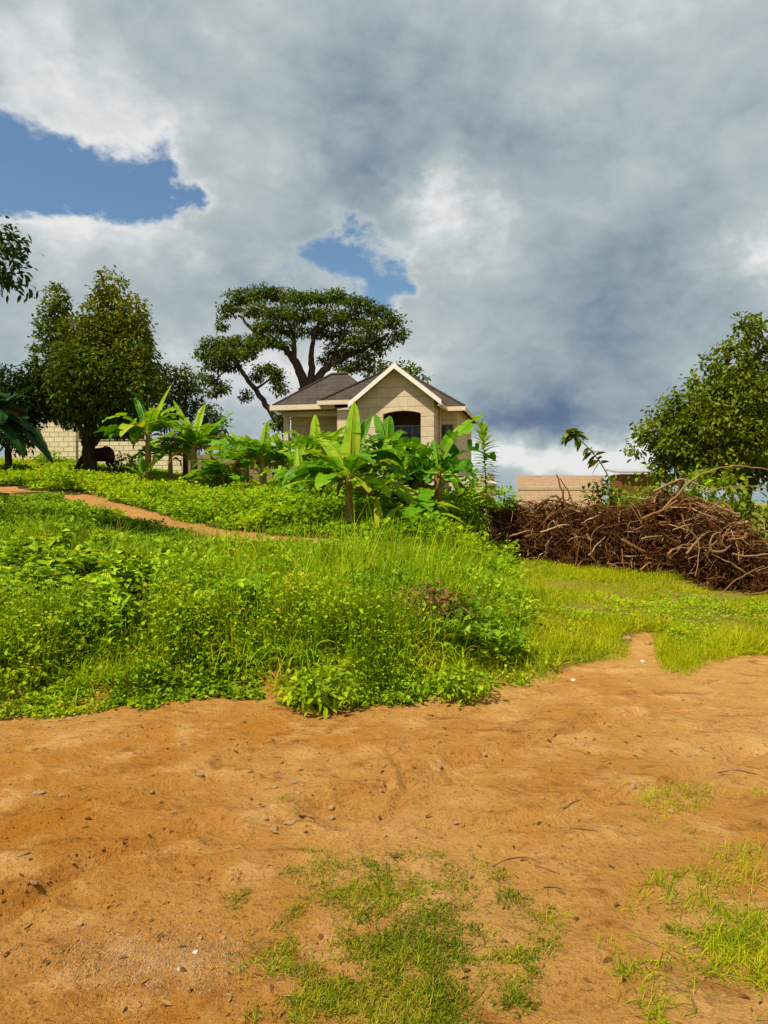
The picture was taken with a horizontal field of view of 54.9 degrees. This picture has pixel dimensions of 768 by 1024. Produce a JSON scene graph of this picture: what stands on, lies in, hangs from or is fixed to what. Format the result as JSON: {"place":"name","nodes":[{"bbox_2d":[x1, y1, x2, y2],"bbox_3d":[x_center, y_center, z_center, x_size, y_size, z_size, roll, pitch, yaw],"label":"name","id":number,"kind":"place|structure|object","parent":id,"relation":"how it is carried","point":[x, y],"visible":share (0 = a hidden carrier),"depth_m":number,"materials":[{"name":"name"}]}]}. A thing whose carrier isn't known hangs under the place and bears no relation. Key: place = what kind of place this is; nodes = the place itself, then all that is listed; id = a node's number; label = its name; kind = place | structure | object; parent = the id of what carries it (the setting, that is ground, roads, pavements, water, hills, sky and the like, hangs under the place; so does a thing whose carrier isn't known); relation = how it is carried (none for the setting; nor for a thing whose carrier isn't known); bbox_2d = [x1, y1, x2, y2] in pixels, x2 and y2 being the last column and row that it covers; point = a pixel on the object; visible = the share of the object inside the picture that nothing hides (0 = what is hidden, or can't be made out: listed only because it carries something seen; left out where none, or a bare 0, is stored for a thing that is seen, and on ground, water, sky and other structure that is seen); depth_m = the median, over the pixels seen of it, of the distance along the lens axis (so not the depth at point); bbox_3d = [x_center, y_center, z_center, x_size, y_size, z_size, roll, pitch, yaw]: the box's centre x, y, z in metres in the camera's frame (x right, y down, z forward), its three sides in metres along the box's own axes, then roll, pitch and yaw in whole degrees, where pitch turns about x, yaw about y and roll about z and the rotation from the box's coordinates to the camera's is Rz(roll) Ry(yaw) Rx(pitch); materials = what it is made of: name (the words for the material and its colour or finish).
{"place":"outdoors","nodes":[
{"label":"outdoors","id":0,"kind":"place"},
{"bbox_2d":[0,906,361,1013],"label":"gravel","id":1,"kind":"structure","parent":0,"point":[153,963],"depth_m":2.60,"materials":[{"name":"gravel"}]},
{"bbox_2d":[0,466,767,1023],"bbox_3d":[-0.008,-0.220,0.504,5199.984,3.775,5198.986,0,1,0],"label":"ground","id":2,"kind":"structure","parent":0,"point":[362,732],"depth_m":3.67,"materials":[{"name":"soil"}]},
{"bbox_2d":[0,545,32,575],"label":"broadleaf weed","id":3,"kind":"object","parent":2,"relation":"on","point":[4,557],"visible":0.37,"depth_m":8.83,"materials":[{"name":"green plant"}]},
{"bbox_2d":[0,215,43,302],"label":"roadside tree","id":4,"kind":"object","parent":2,"relation":"on","point":[7,282],"visible":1,"depth_m":12.53,"materials":[{"name":"green plant"}]},
{"bbox_2d":[0,384,52,463],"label":"banana plant","id":5,"kind":"object","parent":2,"relation":"on","point":[14,418],"visible":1,"depth_m":19.37,"materials":[{"name":"green plant"}]},
{"bbox_2d":[0,358,57,470],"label":"tree","id":6,"kind":"object","parent":2,"relation":"on","point":[34,419],"visible":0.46,"depth_m":26.70,"materials":[{"name":"green plant"}]},
{"bbox_2d":[14,558,58,595],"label":"broadleaf weed","id":7,"kind":"object","parent":2,"relation":"on","point":[47,572],"visible":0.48,"depth_m":8.02,"materials":[{"name":"green plant"}]},
{"bbox_2d":[24,543,57,580],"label":"broadleaf weed","id":8,"kind":"object","parent":2,"relation":"on","point":[34,547],"visible":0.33,"depth_m":8.84,"materials":[{"name":"green plant"}]},
{"bbox_2d":[24,544,65,575],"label":"broadleaf weed","id":9,"kind":"object","parent":2,"relation":"on","point":[52,558],"visible":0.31,"depth_m":8.74,"materials":[{"name":"green plant"}]},
{"bbox_2d":[12,418,78,462],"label":"boundary wall","id":10,"kind":"structure","parent":2,"relation":"on","point":[61,441],"depth_m":34.23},
{"bbox_2d":[32,531,62,559],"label":"broadleaf weed","id":11,"kind":"object","parent":2,"relation":"on","point":[37,539],"visible":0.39,"depth_m":9.92,"materials":[{"name":"green plant"}]},
{"bbox_2d":[29,450,66,465],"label":"leafy shrub","id":12,"kind":"object","parent":2,"relation":"on","point":[41,457],"visible":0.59,"depth_m":32.33,"materials":[{"name":"green plant"}]},
{"bbox_2d":[37,557,73,590],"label":"broadleaf weed","id":13,"kind":"object","parent":2,"relation":"on","point":[63,570],"visible":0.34,"depth_m":8.33,"materials":[{"name":"green plant"}]},
{"bbox_2d":[52,523,83,556],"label":"broadleaf weed","id":14,"kind":"object","parent":2,"relation":"on","point":[66,538],"visible":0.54,"depth_m":10.01,"materials":[{"name":"green plant"}]},
{"bbox_2d":[55,547,85,582],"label":"broadleaf weed","id":15,"kind":"object","parent":2,"relation":"on","point":[74,569],"visible":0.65,"depth_m":8.77,"materials":[{"name":"green plant"}]},
{"bbox_2d":[62,574,94,597],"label":"broadleaf weed","id":16,"kind":"object","parent":2,"relation":"on","point":[73,578],"visible":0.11,"depth_m":7.22,"materials":[{"name":"green plant"}]},
{"bbox_2d":[69,539,101,574],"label":"broadleaf weed","id":17,"kind":"object","parent":2,"relation":"on","point":[90,557],"visible":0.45,"depth_m":9.16,"materials":[{"name":"green plant"}]},
{"bbox_2d":[69,544,109,579],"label":"broadleaf weed","id":18,"kind":"object","parent":2,"relation":"on","point":[75,552],"visible":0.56,"depth_m":8.99,"materials":[{"name":"green plant"}]},
{"bbox_2d":[74,581,110,631],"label":"broadleaf weed","id":19,"kind":"object","parent":2,"relation":"on","point":[89,594],"visible":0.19,"depth_m":6.88,"materials":[{"name":"green plant"}]},
{"bbox_2d":[18,265,173,471],"bbox_3d":[-10.792,-5.286,27.816,6.510,7.980,4.974,0,1,35],"label":"mango tree","id":20,"kind":"object","parent":2,"relation":"on","point":[109,357],"visible":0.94,"depth_m":27.03,"materials":[{"name":"green plant"}]},
{"bbox_2d":[75,446,121,471],"bbox_3d":[-11.190,-2.034,28.978,1.816,1.075,0.587,0,1,0],"label":"cow","id":21,"kind":"object","parent":2,"relation":"on","point":[106,454],"visible":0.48,"depth_m":28.78},
{"bbox_2d":[82,575,124,634],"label":"broadleaf weed","id":22,"kind":"object","parent":2,"relation":"on","point":[117,596],"visible":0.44,"depth_m":6.80,"materials":[{"name":"green plant"}]},
{"bbox_2d":[89,525,124,548],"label":"broadleaf weed","id":23,"kind":"object","parent":2,"relation":"on","point":[98,531],"visible":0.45,"depth_m":11.17,"materials":[{"name":"green plant"}]},
{"bbox_2d":[96,550,134,587],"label":"broadleaf weed","id":24,"kind":"object","parent":2,"relation":"on","point":[110,564],"visible":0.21,"depth_m":8.45,"materials":[{"name":"green plant"}]},
{"bbox_2d":[94,581,141,630],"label":"broadleaf weed","id":25,"kind":"object","parent":2,"relation":"on","point":[126,598],"visible":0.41,"depth_m":6.82,"materials":[{"name":"green plant"}]},
{"bbox_2d":[104,548,142,592],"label":"broadleaf weed","id":26,"kind":"object","parent":2,"relation":"on","point":[128,567],"visible":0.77,"depth_m":8.17,"materials":[{"name":"green plant"}]},
{"bbox_2d":[105,453,141,473],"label":"leafy shrub","id":27,"kind":"object","parent":2,"relation":"on","point":[131,462],"visible":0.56,"depth_m":29.45,"materials":[{"name":"green plant"}]},
{"bbox_2d":[104,604,145,636],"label":"broadleaf weed","id":28,"kind":"object","parent":2,"relation":"on","point":[127,609],"visible":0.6,"depth_m":6.79,"materials":[{"name":"green plant"}]},
{"bbox_2d":[76,439,182,472],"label":"boundary wall","id":29,"kind":"structure","parent":2,"relation":"on","point":[125,447],"depth_m":33.86,"materials":[{"name":"brick"}]},
{"bbox_2d":[122,543,152,591],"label":"broadleaf weed","id":30,"kind":"object","parent":2,"relation":"on","point":[135,553],"visible":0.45,"depth_m":8.61,"materials":[{"name":"green plant"}]},
{"bbox_2d":[94,385,186,479],"bbox_3d":[-8.186,-2.601,25.482,3.101,3.671,2.782,0,1,-34],"label":"banana plant","id":31,"kind":"object","parent":2,"relation":"on","point":[134,429],"visible":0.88,"depth_m":25.38,"materials":[{"name":"green plant"}]},
{"bbox_2d":[124,455,159,480],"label":"banana plant","id":32,"kind":"object","parent":2,"relation":"on","point":[143,468],"visible":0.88,"depth_m":24.76,"materials":[{"name":"green plant"}]},
{"bbox_2d":[133,556,162,593],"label":"broadleaf weed","id":33,"kind":"object","parent":2,"relation":"on","point":[148,570],"visible":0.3,"depth_m":8.35,"materials":[{"name":"green plant"}]},
{"bbox_2d":[142,482,181,501],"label":"leafy shrub","id":34,"kind":"object","parent":2,"relation":"on","point":[167,490],"visible":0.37,"depth_m":18.81,"materials":[{"name":"green plant"}]},
{"bbox_2d":[147,552,178,596],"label":"broadleaf weed","id":35,"kind":"object","parent":2,"relation":"on","point":[155,563],"visible":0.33,"depth_m":8.31,"materials":[{"name":"green plant"}]},
{"bbox_2d":[133,431,195,479],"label":"banana plant","id":36,"kind":"object","parent":2,"relation":"on","point":[166,447],"visible":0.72,"depth_m":26.25,"materials":[{"name":"green plant"}]},
{"bbox_2d":[151,535,181,566],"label":"broadleaf weed","id":37,"kind":"object","parent":2,"relation":"on","point":[160,540],"visible":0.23,"depth_m":9.84,"materials":[{"name":"green plant"}]},
{"bbox_2d":[146,400,237,484],"bbox_3d":[-6.285,-2.220,25.196,2.906,3.281,2.622,0,1,19],"label":"banana plant","id":38,"kind":"object","parent":2,"relation":"on","point":[191,433],"visible":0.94,"depth_m":25.05,"materials":[{"name":"green plant"}]},
{"bbox_2d":[153,361,232,479],"bbox_3d":[-8.135,-3.622,30.202,3.801,5.006,2.346,0,1,12],"label":"tree","id":39,"kind":"object","parent":2,"relation":"on","point":[186,390],"visible":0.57,"depth_m":29.88,"materials":[{"name":"green plant"}]},
{"bbox_2d":[178,457,259,487],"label":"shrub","id":40,"kind":"object","parent":2,"relation":"on","point":[210,468],"visible":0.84,"depth_m":24.23,"materials":[{"name":"green plant"}]},
{"bbox_2d":[188,470,253,486],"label":"leafy shrub","id":41,"kind":"object","parent":2,"relation":"on","point":[209,479],"visible":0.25,"depth_m":24.95,"materials":[{"name":"green plant"}]},
{"bbox_2d":[204,431,275,489],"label":"banana plant","id":42,"kind":"object","parent":2,"relation":"on","point":[242,462],"visible":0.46,"depth_m":23.82,"materials":[{"name":"green plant"}]},
{"bbox_2d":[188,454,292,479],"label":"boundary wall","id":43,"kind":"structure","parent":2,"relation":"on","point":[255,474],"depth_m":33.28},
{"bbox_2d":[189,332,292,450],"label":"leaning tree","id":44,"kind":"object","parent":2,"relation":"on","point":[219,354],"visible":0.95,"depth_m":45.71,"materials":[{"name":"green plant"}]},
{"bbox_2d":[219,421,294,486],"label":"banana plant","id":45,"kind":"object","parent":2,"relation":"on","point":[261,446],"visible":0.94,"depth_m":22.38,"materials":[{"name":"green plant"}]},
{"bbox_2d":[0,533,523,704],"bbox_3d":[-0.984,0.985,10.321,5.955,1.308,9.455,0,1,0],"label":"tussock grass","id":46,"kind":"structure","parent":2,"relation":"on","point":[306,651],"depth_m":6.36,"materials":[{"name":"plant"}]},
{"bbox_2d":[0,457,528,578],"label":"field crop","id":47,"kind":"object","parent":2,"relation":"on","point":[224,500],"visible":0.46,"depth_m":17.38,"materials":[{"name":"green plant"}]},
{"bbox_2d":[0,490,548,663],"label":"slope undergrowth","id":48,"kind":"object","parent":2,"relation":"on","point":[490,628],"visible":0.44,"depth_m":9.05,"materials":[{"name":"green plant"}]},
{"bbox_2d":[238,435,311,478],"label":"banana plant","id":49,"kind":"object","parent":2,"relation":"on","point":[280,443],"visible":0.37,"depth_m":22.90,"materials":[{"name":"green plant"}]},
{"bbox_2d":[0,492,552,641],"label":"wispy grass","id":50,"kind":"structure","parent":2,"relation":"on","point":[483,591],"depth_m":10.31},
{"bbox_2d":[0,549,559,720],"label":"creeping weeds","id":51,"kind":"object","parent":2,"relation":"on","point":[202,683],"visible":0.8,"depth_m":6.33,"materials":[{"name":"green plant"}]},
{"bbox_2d":[3,490,567,701],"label":"long grass","id":52,"kind":"structure","parent":2,"relation":"on","point":[388,551],"depth_m":8.60,"materials":[{"name":"plant"}]},
{"bbox_2d":[3,612,576,717],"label":"edge grass","id":53,"kind":"structure","parent":2,"relation":"on","point":[500,664],"depth_m":6.45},
{"bbox_2d":[258,447,337,495],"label":"banana plant","id":54,"kind":"object","parent":2,"relation":"on","point":[297,460],"visible":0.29,"depth_m":19.57,"materials":[{"name":"green plant"}]},
{"bbox_2d":[281,415,343,460],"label":"banana plant","id":55,"kind":"object","parent":2,"relation":"on","point":[314,424],"visible":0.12,"depth_m":26.26,"materials":[{"name":"green plant"}]},
{"bbox_2d":[265,661,360,718],"bbox_3d":[-0.500,1.404,5.784,0.788,0.409,0.698,0,1,-37],"label":"overhanging plant","id":56,"kind":"object","parent":2,"relation":"on","point":[311,690],"visible":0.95,"depth_m":5.66,"materials":[{"name":"green plant"}]},
{"bbox_2d":[214,281,412,389],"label":"umbrella tree","id":57,"kind":"object","parent":2,"relation":"on","point":[387,319],"visible":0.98,"depth_m":54.45,"materials":[{"name":"green plant"}]},
{"bbox_2d":[284,426,367,469],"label":"banana plant","id":58,"kind":"object","parent":2,"relation":"on","point":[315,449],"visible":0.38,"depth_m":21.71,"materials":[{"name":"green plant"}]},
{"bbox_2d":[295,475,364,502],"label":"leafy shrub","id":59,"kind":"object","parent":2,"relation":"on","point":[328,490],"visible":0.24,"depth_m":18.20,"materials":[{"name":"green plant"}]},
{"bbox_2d":[279,401,411,522],"bbox_3d":[-0.787,-0.994,15.040,2.761,2.730,2.194,0,1,0],"label":"banana plant","id":60,"kind":"object","parent":2,"relation":"on","point":[350,462],"visible":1,"depth_m":15.12,"materials":[{"name":"green plant"}]},
{"bbox_2d":[330,463,407,504],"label":"banana plant","id":61,"kind":"object","parent":2,"relation":"on","point":[359,492],"visible":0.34,"depth_m":16.90,"materials":[{"name":"green plant"}]},
{"bbox_2d":[270,363,479,489],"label":"house","id":62,"kind":"structure","parent":2,"relation":"on","point":[411,405],"depth_m":35.05,"materials":[{"name":"brick"}]},
{"bbox_2d":[394,425,420,442],"bbox_3d":[1.078,-3.507,34.985,1.650,1.200,0.050,0,1,13],"label":"window","id":63,"kind":"structure","parent":62,"relation":"in","point":[412,431],"depth_m":34.94,"materials":[{"name":"black glass"}]},
{"bbox_2d":[1,679,761,1016],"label":"leaf litter","id":64,"kind":"object","parent":2,"relation":"on","point":[475,943],"visible":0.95,"depth_m":2.93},
{"bbox_2d":[0,659,767,1023],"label":"earth crumbs","id":65,"kind":"object","parent":2,"relation":"on","point":[342,959],"visible":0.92,"depth_m":2.75,"materials":[{"name":"soil"}]},
{"bbox_2d":[374,498,405,529],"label":"banana plant","id":66,"kind":"object","parent":2,"relation":"on","point":[378,515],"visible":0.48,"depth_m":14.73,"materials":[{"name":"green plant"}]},
{"bbox_2d":[360,414,425,493],"bbox_3d":[0.096,-1.282,18.797,2.278,2.708,2.481,0,1,36],"label":"banana plant","id":67,"kind":"object","parent":2,"relation":"on","point":[387,435],"visible":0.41,"depth_m":19.17,"materials":[{"name":"green plant"}]},
{"bbox_2d":[361,357,433,383],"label":"tree","id":68,"kind":"object","parent":2,"relation":"on","point":[416,371],"visible":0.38,"depth_m":59.56,"materials":[{"name":"green plant"}]},
{"bbox_2d":[362,442,436,498],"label":"banana plant","id":69,"kind":"object","parent":2,"relation":"on","point":[390,471],"visible":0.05,"depth_m":18.28,"materials":[{"name":"green plant"}]},
{"bbox_2d":[374,481,461,521],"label":"banana plant","id":70,"kind":"object","parent":2,"relation":"on","point":[413,500],"visible":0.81,"depth_m":15.45,"materials":[{"name":"green plant"}]},
{"bbox_2d":[380,473,458,506],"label":"banana plant","id":71,"kind":"object","parent":2,"relation":"on","point":[416,481],"visible":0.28,"depth_m":18.90,"materials":[{"name":"green plant"}]},
{"bbox_2d":[382,578,478,631],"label":"withered weed","id":72,"kind":"object","parent":2,"relation":"on","point":[435,599],"visible":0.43,"depth_m":7.00,"materials":[{"name":"brown plant"}]},
{"bbox_2d":[382,413,495,511],"bbox_3d":[1.165,-0.885,16.769,2.746,2.902,1.944,0,1,7],"label":"banana plant","id":73,"kind":"object","parent":2,"relation":"on","point":[425,466],"visible":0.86,"depth_m":16.61,"materials":[{"name":"green plant"}]},
{"bbox_2d":[406,661,503,704],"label":"overhanging plant","id":74,"kind":"object","parent":2,"relation":"on","point":[455,685],"visible":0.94,"depth_m":5.93,"materials":[{"name":"green plant"}]},
{"bbox_2d":[432,489,491,532],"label":"leafy shrub","id":75,"kind":"object","parent":2,"relation":"on","point":[465,515],"visible":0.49,"depth_m":17.42,"materials":[{"name":"green plant"}]},
{"bbox_2d":[429,481,503,519],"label":"banana plant","id":76,"kind":"object","parent":2,"relation":"on","point":[488,506],"visible":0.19,"depth_m":19.27,"materials":[{"name":"green plant"}]},
{"bbox_2d":[451,475,500,535],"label":"leafy shrub","id":77,"kind":"object","parent":2,"relation":"on","point":[489,510],"visible":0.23,"depth_m":19.01,"materials":[{"name":"green plant"}]},
{"bbox_2d":[467,420,501,539],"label":"tall weed","id":78,"kind":"object","parent":2,"relation":"on","point":[483,433],"visible":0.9,"depth_m":18.14,"materials":[{"name":"green plant"}]},
{"bbox_2d":[496,485,523,514],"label":"leafy shrub","id":79,"kind":"object","parent":2,"relation":"on","point":[504,494],"visible":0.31,"depth_m":25.91,"materials":[{"name":"green plant"}]},
{"bbox_2d":[517,475,603,510],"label":"brick wall","id":80,"kind":"structure","parent":2,"relation":"on","point":[533,487],"depth_m":37.99,"materials":[{"name":"brick"}]},
{"bbox_2d":[411,536,767,666],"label":"verge grass","id":81,"kind":"structure","parent":2,"relation":"on","point":[616,629],"depth_m":9.22,"materials":[{"name":"plant"}]},
{"bbox_2d":[559,428,621,511],"bbox_3d":[4.824,-0.733,16.977,1.586,2.401,0.509,0,1,0],"label":"leaning shoot","id":82,"kind":"object","parent":2,"relation":"on","point":[571,434],"visible":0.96,"depth_m":16.97,"materials":[{"name":"green plant"}]},
{"bbox_2d":[571,474,635,529],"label":"leafy shrub","id":83,"kind":"object","parent":2,"relation":"on","point":[599,500],"visible":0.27,"depth_m":17.20,"materials":[{"name":"green plant"}]},
{"bbox_2d":[481,479,767,594],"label":"dead brush","id":84,"kind":"object","parent":2,"relation":"on","point":[561,536],"visible":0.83,"depth_m":15.03,"materials":[{"name":"wood"}]},
{"bbox_2d":[662,465,767,509],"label":"dead branch","id":85,"kind":"object","parent":84,"relation":"on","point":[678,494],"visible":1,"depth_m":13.19,"materials":[{"name":"brown wood"}]},
{"bbox_2d":[485,558,767,647],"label":"verge weeds","id":86,"kind":"object","parent":2,"relation":"on","point":[627,602],"visible":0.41,"depth_m":10.14,"materials":[{"name":"green plant"}]},
{"bbox_2d":[605,469,659,507],"bbox_3d":[12.495,-0.768,36.919,2.300,2.878,2.350,0,1,0],"label":"roadside hut","id":87,"kind":"object","parent":2,"relation":"on","point":[619,481],"visible":0.36,"depth_m":35.99,"materials":[{"name":"grey metal"}]},
{"bbox_2d":[611,462,660,512],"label":"leafy shrub","id":88,"kind":"object","parent":2,"relation":"on","point":[634,495],"visible":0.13,"depth_m":21.48,"materials":[{"name":"green plant"}]},
{"bbox_2d":[601,940,681,1011],"bbox_3d":[0.825,1.550,2.438,0.242,0.135,0.296,0,1,0],"label":"grass tuft","id":89,"kind":"object","parent":2,"relation":"on","point":[620,978],"visible":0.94,"depth_m":2.43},
{"bbox_2d":[626,477,683,526],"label":"leafy shrub","id":90,"kind":"object","parent":2,"relation":"on","point":[653,488],"visible":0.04,"depth_m":16.23,"materials":[{"name":"green plant"}]},
{"bbox_2d":[599,772,737,835],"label":"scattered sprigs","id":91,"kind":"object","parent":2,"relation":"on","point":[678,787],"visible":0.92,"depth_m":3.96,"materials":[{"name":"green plant"}]},
{"bbox_2d":[605,810,767,1023],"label":"sparse grass","id":92,"kind":"structure","parent":2,"relation":"on","point":[731,952],"depth_m":2.69,"materials":[{"name":"plant"}]},
{"bbox_2d":[619,311,767,531],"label":"glossy tree","id":93,"kind":"object","parent":2,"relation":"on","point":[729,427],"visible":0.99,"depth_m":19.02,"materials":[{"name":"green plant"}]},
{"bbox_2d":[668,464,729,501],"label":"leafy shrub","id":94,"kind":"object","parent":2,"relation":"on","point":[698,483],"visible":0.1,"depth_m":15.87,"materials":[{"name":"green plant"}]},
{"bbox_2d":[675,462,727,510],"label":"leafy shrub","id":95,"kind":"object","parent":2,"relation":"on","point":[705,482],"visible":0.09,"depth_m":15.55,"materials":[{"name":"green plant"}]},
{"bbox_2d":[678,870,733,912],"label":"grass tuft","id":96,"kind":"object","parent":2,"relation":"on","point":[708,896],"visible":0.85,"depth_m":3.01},
{"bbox_2d":[649,614,767,675],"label":"grass","id":97,"kind":"structure","parent":2,"relation":"on","point":[664,642],"depth_m":7.68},
{"bbox_2d":[685,462,767,537],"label":"leafy shrub","id":98,"kind":"object","parent":2,"relation":"on","point":[740,501],"visible":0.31,"depth_m":15.30,"materials":[{"name":"green plant"}]},
{"bbox_2d":[699,830,767,904],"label":"grass tuft","id":99,"kind":"object","parent":2,"relation":"on","point":[746,873],"visible":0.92,"depth_m":3.14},
{"bbox_2d":[704,892,767,953],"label":"grass tuft","id":100,"kind":"object","parent":2,"relation":"on","point":[753,930],"visible":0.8,"depth_m":2.77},
{"bbox_2d":[720,500,767,540],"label":"leafy shrub","id":101,"kind":"object","parent":2,"relation":"on","point":[758,517],"visible":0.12,"depth_m":15.14,"materials":[{"name":"green plant"}]},
{"bbox_2d":[0,0,767,503],"label":"sky","id":102,"kind":"structure","parent":0,"point":[564,203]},
{"bbox_2d":[219,843,571,1023],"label":"trodden grass","id":103,"kind":"structure","parent":0,"point":[327,1000],"depth_m":2.58,"materials":[{"name":"plant"}]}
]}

